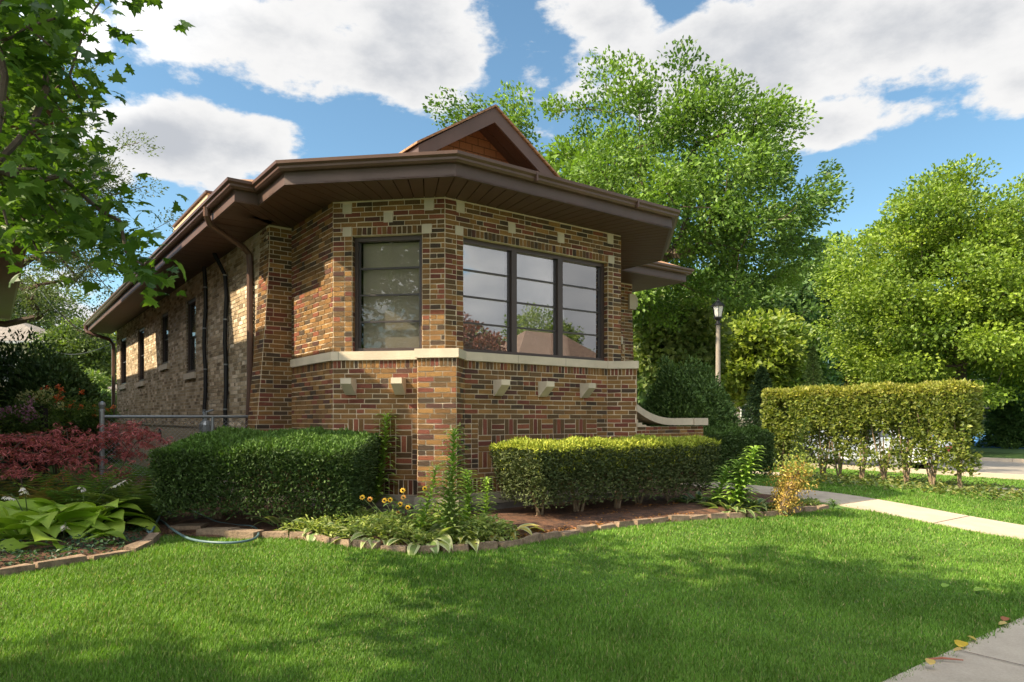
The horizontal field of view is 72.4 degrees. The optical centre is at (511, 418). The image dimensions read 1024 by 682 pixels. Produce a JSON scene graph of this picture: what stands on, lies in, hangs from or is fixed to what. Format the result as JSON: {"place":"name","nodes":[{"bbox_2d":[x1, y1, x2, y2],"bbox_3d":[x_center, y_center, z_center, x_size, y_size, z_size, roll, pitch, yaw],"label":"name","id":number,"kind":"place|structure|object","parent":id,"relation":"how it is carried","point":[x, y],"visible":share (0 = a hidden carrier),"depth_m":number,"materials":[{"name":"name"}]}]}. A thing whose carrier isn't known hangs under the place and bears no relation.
{"place":"outdoors","nodes":[
{"label":"outdoors","id":0,"kind":"place"},
{"bbox_2d":[0,0,194,307],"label":"maple tree","id":1,"kind":"object","parent":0,"point":[42,216],"visible":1,"depth_m":4.86,"materials":[{"name":"green plant"}]},
{"bbox_2d":[0,476,818,567],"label":"garden soil","id":2,"kind":"structure","parent":0,"point":[556,518],"depth_m":8.78,"materials":[{"name":"soil"}]},
{"bbox_2d":[0,563,34,575],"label":"rim stone","id":3,"kind":"object","parent":2,"relation":"on","point":[9,570],"visible":0.56,"depth_m":5.74,"materials":[{"name":"stone"}]},
{"bbox_2d":[0,468,37,501],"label":"fern","id":4,"kind":"object","parent":2,"relation":"on","point":[4,489],"visible":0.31,"depth_m":8.25,"materials":[{"name":"green plant"}]},
{"bbox_2d":[0,474,77,506],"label":"fern","id":5,"kind":"object","parent":2,"relation":"on","point":[17,488],"visible":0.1,"depth_m":8.25,"materials":[{"name":"green plant"}]},
{"bbox_2d":[0,396,78,484],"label":"flower clump","id":6,"kind":"object","parent":2,"relation":"on","point":[21,423],"visible":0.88,"depth_m":12.92,"materials":[{"name":"plant"}]},
{"bbox_2d":[0,431,91,495],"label":"lace leaf maple","id":7,"kind":"object","parent":2,"relation":"on","point":[26,438],"visible":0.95,"depth_m":8.29,"materials":[{"name":"red plant"}]},
{"bbox_2d":[0,486,114,541],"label":"hosta","id":8,"kind":"object","parent":2,"relation":"on","point":[12,518],"visible":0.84,"depth_m":7.12,"materials":[{"name":"green plant"}]},
{"bbox_2d":[33,554,86,569],"bbox_3d":[-3.906,1.272,6.055,0.121,0.134,0.415,0,0,30],"label":"rim stone","id":9,"kind":"object","parent":2,"relation":"on","point":[66,560],"visible":0.5,"depth_m":6.02,"materials":[{"name":"stone"}]},
{"bbox_2d":[0,470,120,503],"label":"fern","id":10,"kind":"object","parent":2,"relation":"on","point":[40,495],"visible":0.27,"depth_m":8.10,"materials":[{"name":"green plant"}]},
{"bbox_2d":[0,520,126,552],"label":"hosta","id":11,"kind":"object","parent":2,"relation":"on","point":[12,543],"visible":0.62,"depth_m":6.68,"materials":[{"name":"green plant"}]},
{"bbox_2d":[0,468,133,504],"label":"fern","id":12,"kind":"object","parent":2,"relation":"on","point":[51,495],"visible":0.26,"depth_m":8.14,"materials":[{"name":"green plant"}]},
{"bbox_2d":[0,517,148,567],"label":"ivy","id":13,"kind":"object","parent":2,"relation":"on","point":[96,541],"visible":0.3,"depth_m":6.60,"materials":[{"name":"green plant"}]},
{"bbox_2d":[6,479,160,539],"bbox_3d":[-4.766,1.065,7.718,1.595,0.806,1.457,0,0,-32],"label":"hosta","id":14,"kind":"object","parent":2,"relation":"on","point":[106,510],"visible":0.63,"depth_m":7.54,"materials":[{"name":"green plant"}]},
{"bbox_2d":[35,469,154,522],"bbox_3d":[-4.860,0.920,8.314,1.177,0.729,1.476,0,0,28],"label":"fern","id":15,"kind":"object","parent":2,"relation":"on","point":[107,499],"visible":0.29,"depth_m":8.02,"materials":[{"name":"green plant"}]},
{"bbox_2d":[25,420,174,503],"bbox_3d":[-5.145,0.647,8.700,1.902,1.268,1.131,0,0,8],"label":"lace leaf maple","id":16,"kind":"object","parent":2,"relation":"on","point":[136,433],"visible":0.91,"depth_m":8.67,"materials":[{"name":"red plant"}]},
{"bbox_2d":[87,550,131,560],"bbox_3d":[-3.703,1.287,6.431,0.126,0.122,0.398,0,0,24],"label":"rim stone","id":17,"kind":"object","parent":2,"relation":"on","point":[104,555],"visible":0.36,"depth_m":6.39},
{"bbox_2d":[63,466,158,521],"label":"fern","id":18,"kind":"object","parent":2,"relation":"on","point":[144,483],"visible":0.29,"depth_m":8.06,"materials":[{"name":"green plant"}]},
{"bbox_2d":[123,540,152,551],"bbox_3d":[-3.656,1.278,6.846,0.136,0.139,0.415,0,0,-5],"label":"rim stone","id":19,"kind":"object","parent":2,"relation":"on","point":[137,545],"visible":0.5,"depth_m":6.80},
{"bbox_2d":[90,477,201,522],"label":"fern","id":20,"kind":"object","parent":2,"relation":"on","point":[146,507],"visible":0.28,"depth_m":8.04,"materials":[{"name":"green plant"}]},
{"bbox_2d":[98,401,248,500],"bbox_3d":[-4.897,0.578,10.278,2.050,1.645,0.094,0,0,-37],"label":"chain link fence","id":21,"kind":"object","parent":2,"relation":"on","point":[102,415],"visible":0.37,"depth_m":10.01,"materials":[{"name":"metal"}]},
{"bbox_2d":[169,523,208,531],"bbox_3d":[-3.647,1.250,7.920,0.348,0.115,0.228,0,0,0],"label":"flagstone","id":22,"kind":"object","parent":2,"relation":"on","point":[186,526],"visible":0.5,"depth_m":7.81,"materials":[{"name":"stone"}]},
{"bbox_2d":[130,505,259,543],"bbox_3d":[-3.766,1.175,8.088,0.993,0.181,3.183,0,0,-44],"label":"garden hose","id":23,"kind":"object","parent":2,"relation":"on","point":[204,541],"visible":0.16,"depth_m":7.32,"materials":[{"name":"rubber"}]},
{"bbox_2d":[196,527,239,537],"bbox_3d":[-3.200,1.245,7.618,0.400,0.118,0.220,0,0,8],"label":"flagstone","id":24,"kind":"object","parent":2,"relation":"on","point":[212,530],"visible":0.5,"depth_m":7.54,"materials":[{"name":"stone"}]},
{"bbox_2d":[224,528,263,538],"bbox_3d":[-2.871,1.247,7.500,0.350,0.112,0.210,0,0,11],"label":"flagstone","id":25,"kind":"object","parent":2,"relation":"on","point":[241,533],"visible":0.64,"depth_m":7.41,"materials":[{"name":"stone"}]},
{"bbox_2d":[144,425,382,520],"bbox_3d":[-2.830,0.696,8.372,2.363,1.251,1.702,0,0,0],"label":"yew hedge","id":26,"kind":"object","parent":2,"relation":"on","point":[204,461],"visible":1,"depth_m":7.67,"materials":[{"name":"green plant"}]},
{"bbox_2d":[262,530,288,538],"bbox_3d":[-2.509,1.276,7.481,0.313,0.154,0.099,0,0,3],"label":"edging stone","id":27,"kind":"object","parent":2,"relation":"on","point":[274,534],"visible":0.5,"depth_m":7.45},
{"bbox_2d":[247,512,310,526],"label":"hosta","id":28,"kind":"object","parent":2,"relation":"on","point":[273,519],"visible":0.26,"depth_m":8.06,"materials":[{"name":"green plant"}]},
{"bbox_2d":[276,516,352,541],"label":"hosta","id":29,"kind":"object","parent":2,"relation":"on","point":[310,537],"visible":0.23,"depth_m":7.51,"materials":[{"name":"green plant"}]},
{"bbox_2d":[331,536,352,546],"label":"edging stone","id":30,"kind":"object","parent":2,"relation":"on","point":[343,541],"visible":0.5,"depth_m":7.03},
{"bbox_2d":[353,539,380,549],"bbox_3d":[-1.440,1.283,6.945,0.278,0.165,0.101,0,0,18],"label":"edging stone","id":31,"kind":"object","parent":2,"relation":"on","point":[356,543],"visible":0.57,"depth_m":6.91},
{"bbox_2d":[333,519,422,548],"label":"hosta","id":32,"kind":"object","parent":2,"relation":"on","point":[356,534],"visible":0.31,"depth_m":7.06,"materials":[{"name":"green plant"}]},
{"bbox_2d":[368,409,400,510],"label":"lily","id":33,"kind":"object","parent":2,"relation":"on","point":[382,464],"visible":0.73,"depth_m":9.11,"materials":[{"name":"green plant"}]},
{"bbox_2d":[381,544,406,552],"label":"edging stone","id":34,"kind":"object","parent":2,"relation":"on","point":[397,548],"visible":0.5,"depth_m":6.81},
{"bbox_2d":[275,501,519,545],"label":"bed plants","id":35,"kind":"object","parent":2,"relation":"on","point":[362,517],"visible":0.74,"depth_m":7.31,"materials":[{"name":"green plant"}]},
{"bbox_2d":[360,486,437,528],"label":"daisy plant","id":36,"kind":"object","parent":2,"relation":"on","point":[390,499],"visible":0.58,"depth_m":7.48,"materials":[{"name":"green plant"}]},
{"bbox_2d":[406,461,445,529],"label":"lily","id":37,"kind":"object","parent":2,"relation":"on","point":[419,524],"visible":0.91,"depth_m":7.29,"materials":[{"name":"green plant"}]},
{"bbox_2d":[387,523,468,554],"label":"hosta","id":38,"kind":"object","parent":2,"relation":"on","point":[446,543],"visible":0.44,"depth_m":6.89,"materials":[{"name":"green plant"}]},
{"bbox_2d":[424,425,472,528],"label":"lily","id":39,"kind":"object","parent":2,"relation":"on","point":[452,456],"visible":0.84,"depth_m":7.18,"materials":[{"name":"green plant"}]},
{"bbox_2d":[438,470,469,535],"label":"lily","id":40,"kind":"object","parent":2,"relation":"on","point":[452,510],"visible":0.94,"depth_m":7.10,"materials":[{"name":"green plant"}]},
{"bbox_2d":[441,544,468,553],"bbox_3d":[-0.546,1.310,6.909,0.307,0.136,0.105,0,0,-22],"label":"edging stone","id":41,"kind":"object","parent":2,"relation":"on","point":[457,547],"visible":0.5,"depth_m":6.88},
{"bbox_2d":[426,520,508,552],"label":"hosta","id":42,"kind":"object","parent":2,"relation":"on","point":[472,544],"visible":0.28,"depth_m":7.03,"materials":[{"name":"green plant"}]},
{"bbox_2d":[455,469,484,521],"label":"lily","id":43,"kind":"object","parent":2,"relation":"on","point":[468,500],"visible":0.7,"depth_m":7.67,"materials":[{"name":"green plant"}]},
{"bbox_2d":[470,541,497,550],"bbox_3d":[-0.285,1.308,7.038,0.292,0.153,0.096,0,0,-29],"label":"edging stone","id":44,"kind":"object","parent":2,"relation":"on","point":[488,545],"visible":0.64,"depth_m":7.02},
{"bbox_2d":[473,476,497,521],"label":"lily","id":45,"kind":"object","parent":2,"relation":"on","point":[485,500],"visible":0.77,"depth_m":7.93,"materials":[{"name":"green plant"}]},
{"bbox_2d":[468,518,544,540],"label":"hosta","id":46,"kind":"object","parent":2,"relation":"on","point":[524,527],"visible":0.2,"depth_m":7.50,"materials":[{"name":"green plant"}]},
{"bbox_2d":[497,539,522,547],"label":"edging stone","id":47,"kind":"object","parent":2,"relation":"on","point":[508,543],"visible":0.5,"depth_m":7.18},
{"bbox_2d":[521,532,541,543],"bbox_3d":[0.195,1.307,7.431,0.098,0.163,0.292,0,0,42],"label":"edging stone","id":48,"kind":"object","parent":2,"relation":"on","point":[535,537],"visible":0.5,"depth_m":7.41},
{"bbox_2d":[541,531,561,540],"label":"edging stone","id":49,"kind":"object","parent":2,"relation":"on","point":[553,534],"visible":0.5,"depth_m":7.61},
{"bbox_2d":[577,524,597,533],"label":"edging stone","id":50,"kind":"object","parent":2,"relation":"on","point":[583,529],"visible":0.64,"depth_m":8.02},
{"bbox_2d":[505,502,693,539],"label":"dead leaves","id":51,"kind":"object","parent":2,"relation":"on","point":[559,529],"visible":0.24,"depth_m":8.41,"materials":[{"name":"brown plant"}]},
{"bbox_2d":[489,433,721,514],"bbox_3d":[1.378,0.764,9.627,3.570,1.114,1.164,0,0,-36],"label":"yew hedge","id":52,"kind":"object","parent":2,"relation":"on","point":[634,458],"visible":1,"depth_m":9.00,"materials":[{"name":"green plant"}]},
{"bbox_2d":[668,514,689,521],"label":"edging stone","id":53,"kind":"object","parent":2,"relation":"on","point":[681,517],"visible":0.64,"depth_m":8.93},
{"bbox_2d":[667,491,730,504],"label":"hosta","id":54,"kind":"object","parent":2,"relation":"on","point":[687,499],"visible":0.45,"depth_m":10.25,"materials":[{"name":"green plant"}]},
{"bbox_2d":[700,465,736,502],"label":"lily","id":55,"kind":"object","parent":2,"relation":"on","point":[716,493],"visible":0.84,"depth_m":9.98,"materials":[{"name":"green plant"}]},
{"bbox_2d":[695,498,769,519],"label":"hosta","id":56,"kind":"object","parent":2,"relation":"on","point":[728,506],"visible":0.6,"depth_m":9.63,"materials":[{"name":"green plant"}]},
{"bbox_2d":[712,445,765,508],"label":"lily","id":57,"kind":"object","parent":2,"relation":"on","point":[740,483],"visible":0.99,"depth_m":9.68,"materials":[{"name":"green plant"}]},
{"bbox_2d":[720,459,761,503],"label":"lily","id":58,"kind":"object","parent":2,"relation":"on","point":[737,475],"visible":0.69,"depth_m":9.81,"materials":[{"name":"green plant"}]},
{"bbox_2d":[722,497,787,514],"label":"hosta","id":59,"kind":"object","parent":2,"relation":"on","point":[758,501],"visible":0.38,"depth_m":9.80,"materials":[{"name":"green plant"}]},
{"bbox_2d":[751,497,821,511],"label":"path weeds","id":60,"kind":"object","parent":2,"relation":"on","point":[810,501],"visible":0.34,"depth_m":10.38,"materials":[{"name":"green plant"}]},
{"bbox_2d":[756,441,826,515],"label":"shrub","id":61,"kind":"object","parent":2,"relation":"on","point":[785,496],"visible":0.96,"depth_m":9.67,"materials":[{"name":"yellow plant"}]},
{"bbox_2d":[0,428,1023,681],"bbox_3d":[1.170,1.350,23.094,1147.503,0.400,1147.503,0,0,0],"label":"ground","id":62,"kind":"structure","parent":0,"point":[578,568],"depth_m":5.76,"materials":[{"name":"plant"}]},
{"bbox_2d":[0,323,47,386],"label":"apartment house","id":63,"kind":"structure","parent":62,"relation":"on","point":[26,327],"depth_m":42.99,"materials":[{"name":"beige"}]},
{"bbox_2d":[0,68,64,319],"bbox_3d":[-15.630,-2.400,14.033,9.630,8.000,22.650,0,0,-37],"label":"tree trunk","id":64,"kind":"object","parent":62,"relation":"on","point":[8,298],"depth_m":18.61,"materials":[{"name":"plant"}]},
{"bbox_2d":[22,406,47,483],"bbox_3d":[-11.959,0.578,17.399,0.120,1.645,10.640,0,0,-37],"label":"board fence","id":65,"kind":"object","parent":62,"relation":"on","point":[45,413],"visible":0.13,"depth_m":13.16,"materials":[{"name":"brown wood"}]},
{"bbox_2d":[2,385,78,478],"bbox_3d":[-9.922,0.293,14.582,1.497,2.019,1.177,0,0,0],"label":"flower clump","id":66,"kind":"object","parent":62,"relation":"on","point":[42,397],"visible":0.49,"depth_m":14.58,"materials":[{"name":"green plant"}]},
{"bbox_2d":[0,270,90,330],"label":"ash tree","id":67,"kind":"object","parent":62,"relation":"on","point":[18,311],"visible":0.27,"depth_m":54.92,"materials":[{"name":"green plant"}]},
{"bbox_2d":[0,326,96,463],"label":"evergreen shrub","id":68,"kind":"object","parent":62,"relation":"on","point":[9,360],"visible":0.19,"depth_m":20.79,"materials":[{"name":"green plant"}]},
{"bbox_2d":[0,349,112,462],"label":"evergreen shrub","id":69,"kind":"object","parent":62,"relation":"on","point":[39,374],"visible":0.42,"depth_m":19.63,"materials":[{"name":"green plant"}]},
{"bbox_2d":[16,384,98,473],"bbox_3d":[-10.559,0.242,16.312,1.708,2.122,1.735,0,0,0],"label":"flower clump","id":70,"kind":"object","parent":62,"relation":"on","point":[70,406],"visible":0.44,"depth_m":16.19,"materials":[{"name":"green plant"}]},
{"bbox_2d":[21,318,116,375],"bbox_3d":[-23.852,-2.140,38.003,5.283,6.868,4.898,0,0,0],"label":"ash tree","id":71,"kind":"object","parent":62,"relation":"on","point":[95,360],"visible":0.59,"depth_m":37.02,"materials":[{"name":"green plant"}]},
{"bbox_2d":[49,316,116,383],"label":"ash tree","id":72,"kind":"object","parent":62,"relation":"on","point":[80,320],"visible":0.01,"depth_m":43.24,"materials":[{"name":"green plant"}]},
{"bbox_2d":[0,55,183,350],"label":"elm tree","id":73,"kind":"object","parent":62,"relation":"on","point":[27,292],"visible":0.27,"depth_m":25.12,"materials":[{"name":"green plant"}]},
{"bbox_2d":[68,395,127,470],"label":"flower clump","id":74,"kind":"object","parent":62,"relation":"on","point":[92,422],"visible":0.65,"depth_m":16.94,"materials":[{"name":"green plant"}]},
{"bbox_2d":[80,367,116,396],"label":"fruit tree","id":75,"kind":"object","parent":62,"relation":"on","point":[99,378],"visible":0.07,"depth_m":29.77,"materials":[{"name":"green plant"}]},
{"bbox_2d":[83,104,707,514],"bbox_3d":[-4.481,-1.838,17.985,9.412,6.876,20.338,0,0,-37],"label":"bungalow","id":76,"kind":"object","parent":62,"relation":"on","point":[479,278],"visible":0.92,"depth_m":9.95,"materials":[{"name":"brick"}]},
{"bbox_2d":[121,337,125,384],"bbox_3d":[-12.049,-1.785,21.829,0.090,1.470,1.230,0,0,-37],"label":"window","id":77,"kind":"structure","parent":76,"relation":"in","point":[124,339],"depth_m":22.17,"materials":[{"name":"black glass"}]},
{"bbox_2d":[139,327,143,381],"bbox_3d":[-10.140,-1.760,19.267,0.090,1.480,1.020,0,0,-37],"label":"window","id":78,"kind":"structure","parent":76,"relation":"in","point":[141,332],"depth_m":19.61,"materials":[{"name":"black glass"}]},
{"bbox_2d":[162,312,168,364],"bbox_3d":[-8.194,-1.905,16.657,0.090,1.230,0.870,0,0,-37],"label":"window","id":79,"kind":"structure","parent":76,"relation":"in","point":[165,316],"depth_m":16.94,"materials":[{"name":"black glass"}]},
{"bbox_2d":[187,297,195,372],"bbox_3d":[-6.578,-1.715,14.488,0.090,1.530,0.860,0,0,-37],"label":"window","id":80,"kind":"structure","parent":76,"relation":"in","point":[192,303],"depth_m":14.71,"materials":[{"name":"black glass"}]},
{"bbox_2d":[354,235,421,350],"bbox_3d":[-1.609,-1.657,9.470,0.996,1.574,0.380,0,0,8],"label":"window","id":81,"kind":"structure","parent":76,"relation":"in","point":[391,269],"depth_m":9.40,"materials":[{"name":"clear glass"}]},
{"bbox_2d":[463,238,603,360],"bbox_3d":[0.266,-1.657,10.273,2.705,1.574,0.380,0,0,-37],"label":"window","id":82,"kind":"structure","parent":76,"relation":"in","point":[517,301],"depth_m":10.18,"materials":[{"name":"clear glass"}]},
{"bbox_2d":[422,35,854,332],"bbox_3d":[5.153,-5.564,24.485,13.107,14.246,13.344,0,0,38],"label":"oak tree","id":83,"kind":"object","parent":62,"relation":"on","point":[685,184],"visible":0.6,"depth_m":21.37,"materials":[{"name":"green plant"}]},
{"bbox_2d":[633,285,684,396],"bbox_3d":[6.246,-3.302,36.015,6.176,9.717,6.159,0,0,-42],"label":"linden tree","id":84,"kind":"object","parent":62,"relation":"on","point":[641,388],"depth_m":35.24,"materials":[{"name":"green plant"}]},
{"bbox_2d":[633,291,735,388],"bbox_3d":[7.102,-1.989,30.142,4.970,7.094,4.749,0,0,0],"label":"linden tree","id":85,"kind":"object","parent":62,"relation":"on","point":[694,336],"visible":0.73,"depth_m":28.87,"materials":[{"name":"green plant"}]},
{"bbox_2d":[637,354,740,474],"bbox_3d":[4.094,-0.094,16.482,2.640,2.871,2.540,0,0,0],"label":"round yew","id":86,"kind":"object","parent":62,"relation":"on","point":[689,392],"visible":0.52,"depth_m":15.97,"materials":[{"name":"green plant"}]},
{"bbox_2d":[680,420,776,479],"bbox_3d":[4.597,0.677,15.421,2.154,1.327,1.682,0,0,-38],"label":"yew hedge","id":87,"kind":"object","parent":62,"relation":"on","point":[738,439],"visible":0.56,"depth_m":14.88,"materials":[{"name":"green plant"}]},
{"bbox_2d":[709,305,814,423],"bbox_3d":[11.559,-1.991,34.049,5.909,7.112,5.513,0,0,0],"label":"linden tree","id":88,"kind":"object","parent":62,"relation":"on","point":[773,344],"visible":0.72,"depth_m":32.64,"materials":[{"name":"green plant"}]},
{"bbox_2d":[738,365,798,466],"bbox_3d":[8.212,-0.067,23.066,2.794,3.460,2.728,0,0,0],"label":"spruce tree","id":89,"kind":"object","parent":62,"relation":"on","point":[761,380],"visible":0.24,"depth_m":22.90,"materials":[{"name":"green plant"}]},
{"bbox_2d":[774,417,812,484],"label":"weed","id":90,"kind":"object","parent":62,"relation":"on","point":[802,435],"visible":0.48,"depth_m":11.20,"materials":[{"name":"green plant"}]},
{"bbox_2d":[794,345,824,432],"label":"spruce tree","id":91,"kind":"object","parent":62,"relation":"on","point":[813,362],"visible":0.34,"depth_m":25.93,"materials":[{"name":"green plant"}]},
{"bbox_2d":[637,378,1023,427],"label":"woods","id":92,"kind":"object","parent":62,"relation":"on","point":[640,398],"depth_m":91.41,"materials":[{"name":"green plant"}]},
{"bbox_2d":[759,377,984,488],"bbox_3d":[7.984,0.322,15.994,1.028,2.385,4.833,0,0,-37],"label":"privet hedge","id":93,"kind":"object","parent":62,"relation":"on","point":[944,404],"visible":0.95,"depth_m":15.33,"materials":[{"name":"green plant"}]},
{"bbox_2d":[754,461,1023,479],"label":"kerb","id":94,"kind":"structure","parent":62,"relation":"on","point":[983,474],"depth_m":19.07,"materials":[{"name":"concrete"}]},
{"bbox_2d":[791,433,1023,448],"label":"tennis court","id":95,"kind":"object","parent":62,"relation":"on","point":[987,446],"visible":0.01,"depth_m":34.13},
{"bbox_2d":[684,263,827,324],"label":"locust tree","id":96,"kind":"object","parent":95,"relation":"on","point":[765,299],"visible":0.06,"depth_m":45.83,"materials":[{"name":"green plant"}]},
{"bbox_2d":[786,320,842,419],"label":"linden tree","id":97,"kind":"object","parent":95,"relation":"on","point":[828,376],"visible":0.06,"depth_m":42.30,"materials":[{"name":"green plant"}]},
{"bbox_2d":[754,230,877,365],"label":"locust tree","id":98,"kind":"object","parent":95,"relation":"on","point":[806,290],"visible":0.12,"depth_m":49.43,"materials":[{"name":"green plant"}]},
{"bbox_2d":[804,470,1023,500],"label":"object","id":99,"kind":"object","parent":62,"relation":"on","point":[893,481],"visible":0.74,"depth_m":13.66,"materials":[{"name":"green plant"}]},
{"bbox_2d":[806,153,1023,443],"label":"maple tree","id":100,"kind":"object","parent":62,"relation":"on","point":[973,319],"visible":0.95,"depth_m":28.68,"materials":[{"name":"green plant"}]},
{"bbox_2d":[953,456,1023,462],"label":"kerb","id":101,"kind":"structure","parent":62,"relation":"on","point":[1001,459],"depth_m":25.13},
{"bbox_2d":[970,431,1023,452],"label":"court surround","id":102,"kind":"object","parent":62,"relation":"on","point":[1002,450],"depth_m":32.24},
{"bbox_2d":[974,382,1023,448],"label":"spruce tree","id":103,"kind":"object","parent":62,"relation":"on","point":[1005,427],"visible":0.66,"depth_m":33.57,"materials":[{"name":"green plant"}]},
{"bbox_2d":[19,0,1023,335],"label":"sky","id":104,"kind":"structure","parent":0,"point":[899,88],"materials":[{"name":"blue"}]},
{"bbox_2d":[681,482,1023,538],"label":"garden path","id":105,"kind":"structure","parent":0,"point":[987,526],"depth_m":10.43,"materials":[{"name":"concrete"}]},
{"bbox_2d":[729,471,1023,492],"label":"side pavement","id":106,"kind":"structure","parent":0,"point":[858,479],"depth_m":19.05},
{"bbox_2d":[711,298,724,385],"bbox_3d":[6.037,-1.001,20.500,0.400,5.078,0.400,0,0,-17],"label":"lamp post","id":107,"kind":"object","parent":106,"relation":"on","point":[717,306],"visible":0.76,"depth_m":20.44,"materials":[{"name":"metal"}]},
{"bbox_2d":[818,459,1023,473],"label":"side street","id":108,"kind":"structure","parent":0,"point":[1003,467],"depth_m":22.57,"materials":[{"name":"asphalt"}]},
{"bbox_2d":[794,422,952,468],"bbox_3d":[11.075,0.800,22.104,1.710,1.500,4.635,0,0,-37],"label":"parked car","id":109,"kind":"object","parent":108,"relation":"on","point":[888,445],"visible":0.11,"depth_m":20.99,"materials":[{"name":"white paint"}]},
{"bbox_2d":[883,618,1023,681],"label":"sidewalk","id":110,"kind":"structure","parent":0,"point":[1007,644],"depth_m":4.40,"materials":[{"name":"concrete"}]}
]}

